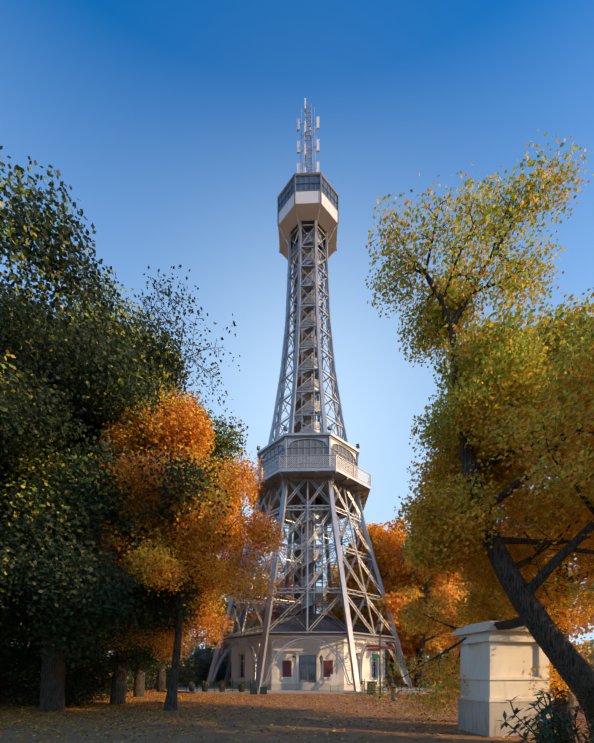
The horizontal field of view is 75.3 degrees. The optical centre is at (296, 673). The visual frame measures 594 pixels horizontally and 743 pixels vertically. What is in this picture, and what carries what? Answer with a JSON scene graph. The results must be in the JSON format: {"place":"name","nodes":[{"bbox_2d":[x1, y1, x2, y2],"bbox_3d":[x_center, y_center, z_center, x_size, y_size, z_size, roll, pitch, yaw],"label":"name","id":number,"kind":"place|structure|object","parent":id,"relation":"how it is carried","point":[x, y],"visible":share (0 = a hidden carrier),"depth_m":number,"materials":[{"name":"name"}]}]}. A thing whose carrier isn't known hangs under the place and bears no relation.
{"place":"outdoors","nodes":[
{"label":"outdoors","id":0,"kind":"place"},
{"bbox_2d":[0,680,590,742],"bbox_3d":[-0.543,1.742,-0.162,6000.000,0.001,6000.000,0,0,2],"label":"ground","id":1,"kind":"structure","parent":0,"point":[229,731],"depth_m":13.07,"materials":[{"name":"brown soil"}]},
{"bbox_2d":[0,628,157,701],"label":"undergrowth","id":2,"kind":"object","parent":1,"relation":"on","point":[16,687],"visible":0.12,"depth_m":27.08,"materials":[{"name":"green plant"}]},
{"bbox_2d":[0,146,235,711],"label":"tree","id":3,"kind":"object","parent":1,"relation":"on","point":[86,601],"depth_m":14.40,"materials":[{"name":"green plant"}]},
{"bbox_2d":[0,259,247,703],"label":"tall tree","id":4,"kind":"object","parent":1,"relation":"on","point":[227,445],"depth_m":19.89,"materials":[{"name":"green plant"}]},
{"bbox_2d":[67,382,286,710],"bbox_3d":[-6.021,-5.100,18.309,10.995,13.846,9.171,0,0,2],"label":"orange tree","id":5,"kind":"object","parent":1,"relation":"on","point":[178,423],"depth_m":16.31,"materials":[{"name":"orange plant"}]},
{"bbox_2d":[133,553,225,696],"bbox_3d":[-11.187,-7.415,29.451,11.682,18.337,9.520,0,0,2],"label":"tree","id":6,"kind":"object","parent":1,"relation":"on","point":[139,685],"depth_m":27.98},
{"bbox_2d":[156,602,218,691],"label":"tree","id":7,"kind":"object","parent":1,"relation":"on","point":[161,683],"depth_m":35.99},
{"bbox_2d":[181,622,218,654],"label":"tree","id":8,"kind":"object","parent":1,"relation":"on","point":[191,648],"depth_m":75.45,"materials":[{"name":"plant"}]},
{"bbox_2d":[202,543,268,685],"bbox_3d":[-8.858,-8.152,53.934,11.047,19.829,12.995,0,0,2],"label":"tree","id":9,"kind":"object","parent":1,"relation":"on","point":[225,610],"depth_m":52.53,"materials":[{"name":"orange plant"}]},
{"bbox_2d":[224,569,281,623],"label":"tree","id":10,"kind":"object","parent":1,"relation":"on","point":[250,616],"depth_m":57.69,"materials":[{"name":"brown plant"}]},
{"bbox_2d":[262,557,298,618],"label":"tree","id":11,"kind":"object","parent":1,"relation":"on","point":[280,584],"depth_m":63.37,"materials":[{"name":"brown plant"}]},
{"bbox_2d":[0,690,589,742],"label":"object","id":12,"kind":"object","parent":1,"relation":"on","point":[163,695],"visible":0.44,"depth_m":16.03,"materials":[{"name":"brown plant"}]},
{"bbox_2d":[7,650,593,689],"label":"undergrowth","id":13,"kind":"object","parent":1,"relation":"on","point":[185,672],"visible":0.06,"depth_m":46.51,"materials":[{"name":"green plant"}]},
{"bbox_2d":[14,639,593,684],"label":"undergrowth","id":14,"kind":"object","parent":1,"relation":"on","point":[207,654],"visible":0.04,"depth_m":61.27,"materials":[{"name":"green plant"}]},
{"bbox_2d":[210,614,406,689],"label":"entrance hall","id":15,"kind":"structure","parent":1,"relation":"on","point":[303,661],"depth_m":36.77,"materials":[{"name":"paint"}]},
{"bbox_2d":[206,98,411,691],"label":"lattice tower","id":16,"kind":"structure","parent":1,"relation":"on","point":[311,478],"depth_m":42.32,"materials":[{"name":"metal"}]},
{"bbox_2d":[165,620,453,700],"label":"terrace and street furniture","id":17,"kind":"structure","parent":1,"relation":"on","point":[222,688],"depth_m":32.61,"materials":[{"name":"grey stone"}]},
{"bbox_2d":[316,586,326,613],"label":"tree","id":18,"kind":"object","parent":1,"relation":"on","point":[324,595],"visible":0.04,"depth_m":103.37,"materials":[{"name":"brown plant"}]},
{"bbox_2d":[320,563,338,612],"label":"tree","id":19,"kind":"object","parent":1,"relation":"on","point":[332,583],"visible":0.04,"depth_m":67.17,"materials":[{"name":"brown plant"}]},
{"bbox_2d":[335,544,392,667],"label":"tree","id":20,"kind":"object","parent":1,"relation":"on","point":[384,579],"depth_m":53.00,"materials":[{"name":"plant"}]},
{"bbox_2d":[328,543,413,654],"bbox_3d":[8.972,-7.172,48.495,12.581,17.841,10.882,0,0,2],"label":"orange tree","id":21,"kind":"object","parent":1,"relation":"on","point":[365,614],"depth_m":45.96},
{"bbox_2d":[325,517,431,685],"bbox_3d":[10.204,-8.643,46.504,14.179,20.781,11.798,0,0,2],"label":"orange tree","id":22,"kind":"object","parent":1,"relation":"on","point":[384,543],"depth_m":44.41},
{"bbox_2d":[384,539,436,685],"bbox_3d":[15.884,-8.661,52.526,12.280,20.862,12.462,0,0,2],"label":"tree","id":23,"kind":"object","parent":1,"relation":"on","point":[421,604],"depth_m":51.59,"materials":[{"name":"brown plant"}]},
{"bbox_2d":[384,569,454,686],"bbox_3d":[15.240,-7.107,49.133,9.921,17.710,10.106,0,0,2],"label":"tree","id":24,"kind":"object","parent":1,"relation":"on","point":[402,640],"depth_m":47.18,"materials":[{"name":"brown plant"}]},
{"bbox_2d":[369,516,471,687],"bbox_3d":[13.688,-7.768,41.440,11.924,19.067,12.604,0,0,2],"label":"orange tree","id":25,"kind":"object","parent":1,"relation":"on","point":[391,603],"depth_m":41.24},
{"bbox_2d":[413,581,479,656],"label":"tree","id":26,"kind":"object","parent":1,"relation":"on","point":[429,635],"depth_m":46.56,"materials":[{"name":"orange plant"}]},
{"bbox_2d":[415,567,487,662],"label":"tree","id":27,"kind":"object","parent":1,"relation":"on","point":[448,589],"depth_m":41.54,"materials":[{"name":"orange plant"}]},
{"bbox_2d":[362,129,593,722],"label":"leaning tree","id":28,"kind":"object","parent":1,"relation":"on","point":[525,401],"depth_m":9.34,"materials":[{"name":"yellow plant"}]},
{"bbox_2d":[452,621,559,736],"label":"stone pillar","id":29,"kind":"structure","parent":1,"relation":"on","point":[496,665],"depth_m":10.85,"materials":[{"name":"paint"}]},
{"bbox_2d":[442,287,593,726],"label":"tree","id":30,"kind":"object","parent":1,"relation":"on","point":[462,606],"depth_m":12.40,"materials":[{"name":"plant"}]},
{"bbox_2d":[500,520,574,608],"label":"tree","id":31,"kind":"object","parent":1,"relation":"on","point":[550,555],"depth_m":45.96,"materials":[{"name":"orange plant"}]},
{"bbox_2d":[495,688,593,742],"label":"rhododendron shrub","id":32,"kind":"object","parent":1,"relation":"on","point":[546,728],"visible":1,"depth_m":6.33,"materials":[{"name":"green plant"}]},
{"bbox_2d":[531,670,593,742],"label":"rhododendron shrub","id":33,"kind":"object","parent":1,"relation":"on","point":[589,705],"visible":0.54,"depth_m":7.83,"materials":[{"name":"green plant"}]},
{"bbox_2d":[569,563,593,637],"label":"tree","id":34,"kind":"object","parent":1,"relation":"on","point":[585,628],"depth_m":83.36,"materials":[{"name":"orange plant"}]},
{"bbox_2d":[0,0,593,664],"label":"sky","id":35,"kind":"structure","parent":0,"point":[172,124],"materials":[{"name":"blue"}]},
{"bbox_2d":[388,569,394,684],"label":"tree","id":36,"kind":"object","parent":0,"point":[391,660],"depth_m":56.13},
{"bbox_2d":[569,565,593,605],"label":"tree","id":37,"kind":"object","parent":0,"point":[586,581],"depth_m":44.29,"materials":[{"name":"orange plant"}]}
]}

